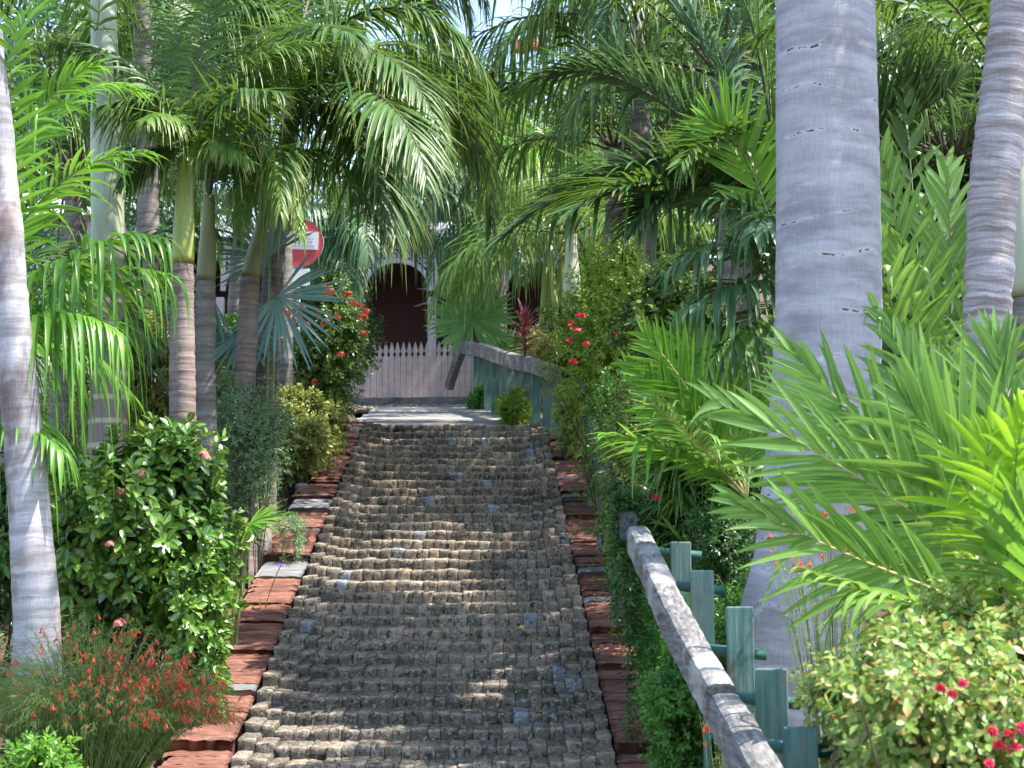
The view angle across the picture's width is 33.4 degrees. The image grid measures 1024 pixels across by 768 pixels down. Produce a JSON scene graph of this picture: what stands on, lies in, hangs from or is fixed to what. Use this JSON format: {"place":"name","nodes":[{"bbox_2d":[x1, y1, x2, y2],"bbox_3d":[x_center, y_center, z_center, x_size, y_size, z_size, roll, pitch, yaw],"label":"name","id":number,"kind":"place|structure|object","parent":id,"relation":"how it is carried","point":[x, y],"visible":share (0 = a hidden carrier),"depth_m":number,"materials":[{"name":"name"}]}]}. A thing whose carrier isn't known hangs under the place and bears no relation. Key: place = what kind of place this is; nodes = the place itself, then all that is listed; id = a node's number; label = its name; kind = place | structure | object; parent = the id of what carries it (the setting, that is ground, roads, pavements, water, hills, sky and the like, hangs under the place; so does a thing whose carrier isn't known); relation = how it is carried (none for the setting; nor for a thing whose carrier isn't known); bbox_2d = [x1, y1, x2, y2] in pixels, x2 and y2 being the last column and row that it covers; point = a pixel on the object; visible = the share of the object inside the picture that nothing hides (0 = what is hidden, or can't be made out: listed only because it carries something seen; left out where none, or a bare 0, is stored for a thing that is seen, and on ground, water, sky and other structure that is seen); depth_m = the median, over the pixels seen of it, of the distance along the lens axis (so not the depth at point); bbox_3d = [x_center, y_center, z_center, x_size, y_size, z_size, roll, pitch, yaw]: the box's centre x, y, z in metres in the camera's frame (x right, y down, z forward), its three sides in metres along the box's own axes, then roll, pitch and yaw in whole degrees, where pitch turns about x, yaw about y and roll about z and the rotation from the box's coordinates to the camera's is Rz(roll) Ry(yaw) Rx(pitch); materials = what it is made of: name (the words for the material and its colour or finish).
{"place":"outdoors","nodes":[
{"label":"outdoors","id":0,"kind":"place"},
{"bbox_2d":[1,0,775,257],"label":"sky","id":1,"kind":"structure","parent":0,"point":[502,9],"materials":[{"name":"white"}]},
{"bbox_2d":[356,407,529,428],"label":"paved path","id":2,"kind":"structure","parent":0,"point":[412,416],"depth_m":24.00,"materials":[{"name":"grey concrete"}]},
{"bbox_2d":[444,342,561,433],"bbox_3d":[-0.218,0.100,24.864,0.316,2.564,8.312,1,-8,-11],"label":"handrail","id":3,"kind":"object","parent":2,"relation":"on","point":[487,359],"visible":0.54,"depth_m":23.54,"materials":[{"name":"green paint"}]},
{"bbox_2d":[0,259,1018,767],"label":"ground","id":4,"kind":"structure","parent":0,"point":[284,505],"depth_m":14.38,"materials":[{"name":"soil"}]},
{"bbox_2d":[0,445,58,685],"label":"shrub","id":5,"kind":"object","parent":4,"relation":"on","point":[5,575],"visible":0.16,"depth_m":11.44,"materials":[{"name":"green plant"}]},
{"bbox_2d":[0,18,61,753],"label":"palm tree","id":6,"kind":"object","parent":4,"relation":"on","point":[35,595],"visible":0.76,"depth_m":9.96,"materials":[{"name":"grey plant"}]},
{"bbox_2d":[0,726,88,767],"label":"shrub","id":7,"kind":"object","parent":4,"relation":"on","point":[53,754],"visible":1,"depth_m":7.74,"materials":[{"name":"green plant"}]},
{"bbox_2d":[23,193,169,392],"bbox_3d":[-11.748,0.287,39.232,8.648,6.200,30.342,1,-8,-11],"label":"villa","id":8,"kind":"object","parent":4,"relation":"on","point":[88,224],"depth_m":25.49,"materials":[{"name":"white paint"}]},
{"bbox_2d":[0,0,202,527],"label":"areca palm","id":9,"kind":"object","parent":4,"relation":"on","point":[53,319],"visible":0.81,"depth_m":10.67,"materials":[{"name":"green plant"}]},
{"bbox_2d":[0,0,219,266],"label":"broadleaf tree","id":10,"kind":"object","parent":4,"relation":"on","point":[16,81],"visible":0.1,"depth_m":32.57,"materials":[{"name":"green plant"}]},
{"bbox_2d":[1,0,247,441],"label":"palm tree","id":11,"kind":"object","parent":4,"relation":"on","point":[74,201],"visible":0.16,"depth_m":20.07,"materials":[{"name":"green plant"}]},
{"bbox_2d":[0,187,248,523],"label":"palm tree","id":12,"kind":"object","parent":4,"relation":"on","point":[141,327],"visible":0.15,"depth_m":15.45,"materials":[{"name":"green plant"}]},
{"bbox_2d":[0,612,250,767],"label":"firecracker plant","id":13,"kind":"object","parent":4,"relation":"on","point":[109,723],"visible":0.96,"depth_m":8.99,"materials":[{"name":"green plant"}]},
{"bbox_2d":[58,304,234,461],"bbox_3d":[-3.364,0.287,16.093,1.544,2.290,1.188,-2,-8,13],"label":"shrub","id":14,"kind":"object","parent":4,"relation":"on","point":[162,370],"visible":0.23,"depth_m":15.87,"materials":[{"name":"green plant"}]},
{"bbox_2d":[125,252,170,432],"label":"shrub","id":15,"kind":"object","parent":4,"relation":"on","point":[128,284],"visible":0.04,"depth_m":18.58,"materials":[{"name":"green plant"}]},
{"bbox_2d":[47,411,253,692],"bbox_3d":[-2.536,1.159,11.268,1.697,2.038,1.418,-4,-9,27],"label":"shrub","id":16,"kind":"object","parent":4,"relation":"on","point":[128,538],"visible":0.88,"depth_m":11.02,"materials":[{"name":"green plant"}]},
{"bbox_2d":[19,0,316,301],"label":"broadleaf tree","id":17,"kind":"object","parent":4,"relation":"on","point":[169,222],"depth_m":36.46,"materials":[{"name":"green plant"}]},
{"bbox_2d":[0,0,346,424],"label":"palm tree","id":18,"kind":"object","parent":4,"relation":"on","point":[148,215],"visible":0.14,"depth_m":18.39,"materials":[{"name":"green plant"}]},
{"bbox_2d":[0,371,364,764],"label":"ground cover","id":19,"kind":"object","parent":4,"relation":"on","point":[5,639],"visible":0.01,"depth_m":18.79,"materials":[{"name":"green plant"}]},
{"bbox_2d":[38,0,345,468],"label":"palm tree","id":20,"kind":"object","parent":4,"relation":"on","point":[169,118],"visible":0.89,"depth_m":13.23,"materials":[{"name":"green plant"}]},
{"bbox_2d":[51,0,337,576],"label":"palm tree","id":21,"kind":"object","parent":4,"relation":"on","point":[102,26],"visible":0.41,"depth_m":14.23,"materials":[{"name":"green plant"}]},
{"bbox_2d":[162,536,242,723],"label":"shrub","id":22,"kind":"object","parent":4,"relation":"on","point":[184,599],"visible":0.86,"depth_m":10.78,"materials":[{"name":"green plant"}]},
{"bbox_2d":[34,0,415,404],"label":"palm tree","id":23,"kind":"object","parent":4,"relation":"on","point":[232,306],"visible":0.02,"depth_m":22.40,"materials":[{"name":"green plant"}]},
{"bbox_2d":[121,0,375,500],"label":"palm tree","id":24,"kind":"object","parent":4,"relation":"on","point":[205,376],"visible":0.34,"depth_m":14.47,"materials":[{"name":"green plant"}]},
{"bbox_2d":[215,312,282,498],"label":"shrub","id":25,"kind":"object","parent":4,"relation":"on","point":[231,319],"visible":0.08,"depth_m":17.60,"materials":[{"name":"green plant"}]},
{"bbox_2d":[152,210,351,566],"bbox_3d":[-2.348,0.048,15.234,1.924,3.596,0.898,0,-8,0],"label":"silver fan palm","id":26,"kind":"object","parent":4,"relation":"on","point":[222,345],"visible":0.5,"depth_m":15.15,"materials":[{"name":"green plant"}]},
{"bbox_2d":[215,362,299,589],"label":"shrub","id":27,"kind":"object","parent":4,"relation":"on","point":[263,436],"visible":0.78,"depth_m":14.64,"materials":[{"name":"green plant"}]},
{"bbox_2d":[222,499,294,644],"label":"fan palm","id":28,"kind":"object","parent":4,"relation":"on","point":[256,523],"visible":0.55,"depth_m":12.50,"materials":[{"name":"green plant"}]},
{"bbox_2d":[157,420,363,767],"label":"kerb","id":29,"kind":"structure","parent":4,"relation":"on","point":[261,627],"depth_m":13.07,"materials":[{"name":"red brick"}]},
{"bbox_2d":[295,483,307,493],"bbox_3d":[-2.206,1.118,17.910,0.148,0.159,0.147,0,-8,0],"label":"stone","id":30,"kind":"object","parent":29,"relation":"on","point":[298,486],"visible":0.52,"depth_m":17.86,"materials":[{"name":"stone"}]},
{"bbox_2d":[182,0,391,589],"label":"palm tree","id":31,"kind":"object","parent":4,"relation":"on","point":[292,170],"visible":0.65,"depth_m":14.63,"materials":[{"name":"green plant"}]},
{"bbox_2d":[273,507,310,565],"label":"shrub","id":32,"kind":"object","parent":4,"relation":"on","point":[297,526],"visible":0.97,"depth_m":14.90,"materials":[{"name":"green plant"}]},
{"bbox_2d":[122,0,491,412],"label":"palm tree","id":33,"kind":"object","parent":4,"relation":"on","point":[284,376],"visible":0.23,"depth_m":20.55,"materials":[{"name":"green plant"}]},
{"bbox_2d":[292,218,323,380],"bbox_3d":[-3.188,-0.998,25.391,0.744,2.988,0.105,0,-8,0],"label":"road sign","id":34,"kind":"object","parent":4,"relation":"on","point":[315,241],"visible":0.3,"depth_m":25.48,"materials":[{"name":"red metal"}]},
{"bbox_2d":[276,382,348,494],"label":"shrub","id":35,"kind":"object","parent":4,"relation":"on","point":[312,436],"visible":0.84,"depth_m":18.21,"materials":[{"name":"green plant"}]},
{"bbox_2d":[281,257,382,441],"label":"shrub","id":36,"kind":"object","parent":4,"relation":"on","point":[334,368],"visible":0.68,"depth_m":19.98,"materials":[{"name":"green plant"}]},
{"bbox_2d":[313,394,356,448],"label":"shrub","id":37,"kind":"object","parent":4,"relation":"on","point":[349,409],"visible":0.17,"depth_m":20.08,"materials":[{"name":"green plant"}]},
{"bbox_2d":[152,0,522,535],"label":"palm tree","id":38,"kind":"object","parent":4,"relation":"on","point":[381,71],"visible":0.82,"depth_m":15.20,"materials":[{"name":"green plant"}]},
{"bbox_2d":[197,113,482,385],"bbox_3d":[-2.775,-2.205,29.521,4.899,5.395,4.402,-6,-9,37],"label":"palm tree","id":39,"kind":"object","parent":4,"relation":"on","point":[335,246],"visible":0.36,"depth_m":28.34,"materials":[{"name":"green plant"}]},
{"bbox_2d":[300,256,389,386],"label":"shrub","id":40,"kind":"object","parent":4,"relation":"on","point":[371,321],"visible":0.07,"depth_m":29.35,"materials":[{"name":"green plant"}]},
{"bbox_2d":[298,73,523,213],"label":"palm tree","id":41,"kind":"object","parent":4,"relation":"on","point":[358,150],"visible":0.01,"depth_m":42.98,"materials":[{"name":"green plant"}]},
{"bbox_2d":[125,215,713,397],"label":"house","id":42,"kind":"structure","parent":4,"relation":"on","point":[398,305],"depth_m":37.32,"materials":[{"name":"paint"}]},
{"bbox_2d":[436,333,442,396],"bbox_3d":[-1.624,-0.069,37.195,0.251,2.098,0.040,0,-8,0],"label":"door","id":43,"kind":"structure","parent":42,"relation":"in","point":[440,339],"depth_m":37.29,"materials":[{"name":"white wood"}]},
{"bbox_2d":[231,420,616,767],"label":"steps","id":44,"kind":"structure","parent":4,"relation":"on","point":[295,681],"depth_m":13.07,"materials":[{"name":"grey stone"}]},
{"bbox_2d":[266,424,596,761],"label":"fallen leaves","id":45,"kind":"object","parent":44,"relation":"on","point":[478,726],"depth_m":13.04,"materials":[{"name":"brown plant"}]},
{"bbox_2d":[349,397,498,405],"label":"street kerb","id":46,"kind":"structure","parent":4,"relation":"on","point":[419,400],"depth_m":28.89,"materials":[{"name":"grey concrete"}]},
{"bbox_2d":[274,429,596,767],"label":"step bedding","id":47,"kind":"object","parent":4,"relation":"on","point":[321,757],"depth_m":13.57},
{"bbox_2d":[332,51,548,192],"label":"palm tree","id":48,"kind":"object","parent":4,"relation":"on","point":[491,104],"depth_m":41.94,"materials":[{"name":"green plant"}]},
{"bbox_2d":[217,341,678,397],"bbox_3d":[-1.605,-0.217,32.290,9.694,1.344,0.164,0,-8,0],"label":"picket fence","id":49,"kind":"object","parent":4,"relation":"on","point":[421,375],"visible":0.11,"depth_m":32.20,"materials":[{"name":"paint"}]},
{"bbox_2d":[399,47,511,237],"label":"broadleaf tree","id":50,"kind":"object","parent":4,"relation":"on","point":[426,193],"visible":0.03,"depth_m":38.64,"materials":[{"name":"green plant"}]},
{"bbox_2d":[463,381,483,408],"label":"shrub","id":51,"kind":"object","parent":4,"relation":"on","point":[475,399],"visible":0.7,"depth_m":26.07,"materials":[{"name":"green plant"}]},
{"bbox_2d":[422,267,529,387],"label":"fan palm","id":52,"kind":"object","parent":4,"relation":"on","point":[492,333],"visible":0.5,"depth_m":28.97,"materials":[{"name":"green plant"}]},
{"bbox_2d":[368,61,595,394],"bbox_3d":[-0.353,-2.514,29.625,4.509,6.452,4.224,0,-8,0],"label":"palm tree","id":53,"kind":"object","parent":4,"relation":"on","point":[454,237],"visible":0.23,"depth_m":28.60,"materials":[{"name":"green plant"}]},
{"bbox_2d":[494,384,531,425],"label":"shrub","id":54,"kind":"object","parent":4,"relation":"on","point":[513,408],"visible":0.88,"depth_m":21.98,"materials":[{"name":"green plant"}]},
{"bbox_2d":[500,297,555,387],"bbox_3d":[0.177,-0.168,22.423,0.747,2.007,0.784,-3,-8,21],"label":"cordyline","id":55,"kind":"object","parent":4,"relation":"on","point":[525,317],"visible":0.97,"depth_m":22.45,"materials":[{"name":"red plant"}]},
{"bbox_2d":[505,323,568,411],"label":"shrub","id":56,"kind":"object","parent":4,"relation":"on","point":[536,349],"visible":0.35,"depth_m":24.23,"materials":[{"name":"green plant"}]},
{"bbox_2d":[472,159,633,333],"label":"cane palm","id":57,"kind":"object","parent":4,"relation":"on","point":[552,288],"visible":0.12,"depth_m":26.42,"materials":[{"name":"green plant"}]},
{"bbox_2d":[512,25,599,196],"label":"flame tree","id":58,"kind":"object","parent":4,"relation":"on","point":[550,118],"visible":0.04,"depth_m":40.73,"materials":[{"name":"green plant"}]},
{"bbox_2d":[522,300,600,410],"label":"shrub","id":59,"kind":"object","parent":4,"relation":"on","point":[538,310],"visible":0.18,"depth_m":24.49,"materials":[{"name":"green plant"}]},
{"bbox_2d":[416,61,716,376],"bbox_3d":[0.846,-1.793,25.372,4.572,5.289,4.358,-3,-8,19],"label":"palm tree","id":60,"kind":"object","parent":4,"relation":"on","point":[583,216],"visible":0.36,"depth_m":25.35,"materials":[{"name":"green plant"}]},
{"bbox_2d":[549,380,583,460],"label":"shrub","id":61,"kind":"object","parent":4,"relation":"on","point":[566,433],"visible":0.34,"depth_m":19.55,"materials":[{"name":"green plant"}]},
{"bbox_2d":[448,94,697,297],"bbox_3d":[0.997,-2.218,28.794,4.433,5.618,4.640,0,-8,0],"label":"palm tree","id":62,"kind":"object","parent":4,"relation":"on","point":[676,224],"visible":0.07,"depth_m":29.45,"materials":[{"name":"green plant"}]},
{"bbox_2d":[466,0,728,259],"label":"palm tree","id":63,"kind":"object","parent":4,"relation":"on","point":[504,43],"visible":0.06,"depth_m":34.53,"materials":[{"name":"green plant"}]},
{"bbox_2d":[548,429,654,767],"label":"kerb","id":64,"kind":"structure","parent":4,"relation":"on","point":[607,654],"depth_m":13.12,"materials":[{"name":"red brick"}]},
{"bbox_2d":[452,0,759,413],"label":"palm tree","id":65,"kind":"object","parent":4,"relation":"on","point":[527,154],"visible":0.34,"depth_m":21.42,"materials":[{"name":"green plant"}]},
{"bbox_2d":[536,216,676,512],"bbox_3d":[1.040,-0.108,16.815,1.604,3.186,2.001,0,-8,0],"label":"shrub","id":66,"kind":"object","parent":4,"relation":"on","point":[610,297],"visible":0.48,"depth_m":16.81,"materials":[{"name":"green plant"}]},
{"bbox_2d":[578,380,636,619],"bbox_3d":[0.779,0.883,14.617,0.186,2.986,8.439,0,-8,0],"label":"handrail","id":67,"kind":"object","parent":4,"relation":"on","point":[628,518],"visible":0.13,"depth_m":13.39,"materials":[{"name":"grey wood"}]},
{"bbox_2d":[602,478,649,746],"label":"shrub","id":68,"kind":"object","parent":4,"relation":"on","point":[619,495],"visible":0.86,"depth_m":10.49,"materials":[{"name":"green plant"}]},
{"bbox_2d":[569,359,687,585],"bbox_3d":[1.011,0.866,14.177,1.088,2.198,1.902,0,-8,0],"label":"shrub","id":69,"kind":"object","parent":4,"relation":"on","point":[598,411],"visible":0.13,"depth_m":14.15,"materials":[{"name":"green plant"}]},
{"bbox_2d":[498,0,767,318],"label":"broadleaf tree","id":70,"kind":"object","parent":4,"relation":"on","point":[714,273],"visible":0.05,"depth_m":34.41,"materials":[{"name":"green plant"}]},
{"bbox_2d":[590,378,687,642],"bbox_3d":[0.988,1.071,12.810,0.816,2.250,0.960,0,-8,0],"label":"shrub","id":71,"kind":"object","parent":4,"relation":"on","point":[615,420],"visible":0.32,"depth_m":12.75,"materials":[{"name":"green plant"}]},
{"bbox_2d":[412,0,883,357],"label":"palm tree","id":72,"kind":"object","parent":4,"relation":"on","point":[643,131],"visible":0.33,"depth_m":20.66,"materials":[{"name":"green plant"}]},
{"bbox_2d":[601,492,699,669],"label":"shrub","id":73,"kind":"object","parent":4,"relation":"on","point":[657,498],"visible":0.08,"depth_m":11.68,"materials":[{"name":"green plant"}]},
{"bbox_2d":[621,533,691,735],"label":"shrub","id":74,"kind":"object","parent":4,"relation":"on","point":[648,648],"visible":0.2,"depth_m":10.44,"materials":[{"name":"green plant"}]},
{"bbox_2d":[600,245,737,540],"bbox_3d":[1.349,0.213,14.923,1.158,2.854,0.991,2,-8,-13],"label":"shrub","id":75,"kind":"object","parent":4,"relation":"on","point":[648,307],"visible":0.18,"depth_m":14.81,"materials":[{"name":"green plant"}]},
{"bbox_2d":[575,0,774,382],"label":"broadleaf tree","id":76,"kind":"object","parent":4,"relation":"on","point":[705,239],"visible":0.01,"depth_m":30.38,"materials":[{"name":"green plant"}]},
{"bbox_2d":[631,636,726,767],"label":"shrub","id":77,"kind":"object","parent":4,"relation":"on","point":[671,710],"visible":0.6,"depth_m":8.90,"materials":[{"name":"green plant"}]},
{"bbox_2d":[585,302,773,554],"bbox_3d":[1.128,0.855,10.240,0.987,2.834,2.081,-4,-8,26],"label":"young palm","id":78,"kind":"object","parent":4,"relation":"on","point":[671,414],"visible":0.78,"depth_m":10.05,"materials":[{"name":"green plant"}]},
{"bbox_2d":[628,431,762,644],"bbox_3d":[1.279,1.128,11.230,1.218,2.097,0.997,0,-8,0],"label":"shrub","id":79,"kind":"object","parent":4,"relation":"on","point":[664,509],"visible":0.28,"depth_m":11.16,"materials":[{"name":"green plant"}]},
{"bbox_2d":[477,0,930,390],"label":"palm tree","id":80,"kind":"object","parent":4,"relation":"on","point":[714,8],"visible":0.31,"depth_m":17.43,"materials":[{"name":"green plant"}]},
{"bbox_2d":[667,489,756,761],"bbox_3d":[1.307,1.420,10.205,0.782,1.646,0.899,0,-8,0],"label":"shrub","id":81,"kind":"object","parent":4,"relation":"on","point":[720,544],"visible":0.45,"depth_m":10.05,"materials":[{"name":"green plant"}]},
{"bbox_2d":[650,68,775,416],"bbox_3d":[1.757,0.032,11.172,1.176,4.323,2.267,-7,-10,42],"label":"young palm","id":82,"kind":"object","parent":4,"relation":"on","point":[759,227],"visible":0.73,"depth_m":11.07,"materials":[{"name":"green plant"}]},
{"bbox_2d":[478,0,973,296],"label":"palm tree","id":83,"kind":"object","parent":4,"relation":"on","point":[689,173],"visible":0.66,"depth_m":12.31,"materials":[{"name":"green plant"}]},
{"bbox_2d":[699,713,754,767],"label":"firecracker plant","id":84,"kind":"object","parent":4,"relation":"on","point":[705,728],"visible":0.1,"depth_m":8.12,"materials":[{"name":"green plant"}]},
{"bbox_2d":[627,526,832,767],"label":"handrail","id":85,"kind":"object","parent":4,"relation":"on","point":[736,695],"visible":0.98,"depth_m":7.26,"materials":[{"name":"green paint"}]},
{"bbox_2d":[521,0,975,478],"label":"palm tree","id":86,"kind":"object","parent":4,"relation":"on","point":[539,5],"visible":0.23,"depth_m":19.10,"materials":[{"name":"green plant"}]},
{"bbox_2d":[680,563,871,670],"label":"shrub","id":87,"kind":"object","parent":4,"relation":"on","point":[720,623],"visible":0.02,"depth_m":9.23,"materials":[{"name":"green plant"}]},
{"bbox_2d":[721,0,882,767],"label":"palm tree","id":88,"kind":"object","parent":4,"relation":"on","point":[828,262],"visible":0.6,"depth_m":8.87,"materials":[{"name":"grey plant"}]},
{"bbox_2d":[761,486,891,767],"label":"firecracker plant","id":89,"kind":"object","parent":4,"relation":"on","point":[843,626],"visible":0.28,"depth_m":7.61,"materials":[{"name":"green plant"}]},
{"bbox_2d":[684,292,1023,694],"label":"foreground palm","id":90,"kind":"object","parent":4,"relation":"on","point":[920,398],"visible":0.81,"depth_m":6.55,"materials":[{"name":"green plant"}]},
{"bbox_2d":[719,0,990,344],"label":"palm tree","id":91,"kind":"object","parent":4,"relation":"on","point":[936,139],"visible":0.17,"depth_m":16.30,"materials":[{"name":"green plant"}]},
{"bbox_2d":[787,617,938,767],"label":"shrub","id":92,"kind":"object","parent":4,"relation":"on","point":[809,695],"visible":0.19,"depth_m":6.17,"materials":[{"name":"green plant"}]},
{"bbox_2d":[739,0,990,333],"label":"broadleaf tree","id":93,"kind":"object","parent":4,"relation":"on","point":[965,84],"visible":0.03,"depth_m":17.77,"materials":[{"name":"green plant"}]},
{"bbox_2d":[743,0,1023,582],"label":"palm tree","id":94,"kind":"object","parent":4,"relation":"on","point":[962,35],"visible":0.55,"depth_m":10.93,"materials":[{"name":"green plant"}]},
{"bbox_2d":[811,600,1023,767],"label":"shrub","id":95,"kind":"object","parent":4,"relation":"on","point":[947,710],"visible":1,"depth_m":4.96,"materials":[{"name":"green plant"}]},
{"bbox_2d":[875,2,989,336],"bbox_3d":[4.860,-1.987,17.384,4.439,6.900,3.910,0,-8,0],"label":"broadleaf tree","id":96,"kind":"object","parent":4,"relation":"on","point":[933,166],"visible":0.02,"depth_m":17.45,"materials":[{"name":"green plant"}]},
{"bbox_2d":[873,71,1023,644],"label":"clump palm","id":97,"kind":"object","parent":4,"relation":"on","point":[930,256],"visible":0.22,"depth_m":10.96,"materials":[{"name":"green plant"}]},
{"bbox_2d":[887,388,1023,667],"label":"lime palm","id":98,"kind":"object","parent":4,"relation":"on","point":[998,515],"visible":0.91,"depth_m":6.08,"materials":[{"name":"green plant"}]},
{"bbox_2d":[914,549,1023,747],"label":"shrub","id":99,"kind":"object","parent":4,"relation":"on","point":[1013,618],"visible":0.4,"depth_m":6.03,"materials":[{"name":"green plant"}]},
{"bbox_2d":[961,0,1023,687],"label":"palm tree","id":100,"kind":"object","parent":4,"relation":"on","point":[992,206],"visible":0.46,"depth_m":8.73,"materials":[{"name":"grey plant"}]},
{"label":"gravel bed","id":101,"kind":"structure","parent":4,"relation":"on","visible":0},
{"bbox_2d":[352,403,466,411],"bbox_3d":[-1.727,0.397,27.873,3.691,0.382,1.934,0,-8,0],"label":"cobble strip","id":102,"kind":"object","parent":101,"relation":"on","point":[363,408],"visible":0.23,"depth_m":28.08,"materials":[{"name":"grey stone"}]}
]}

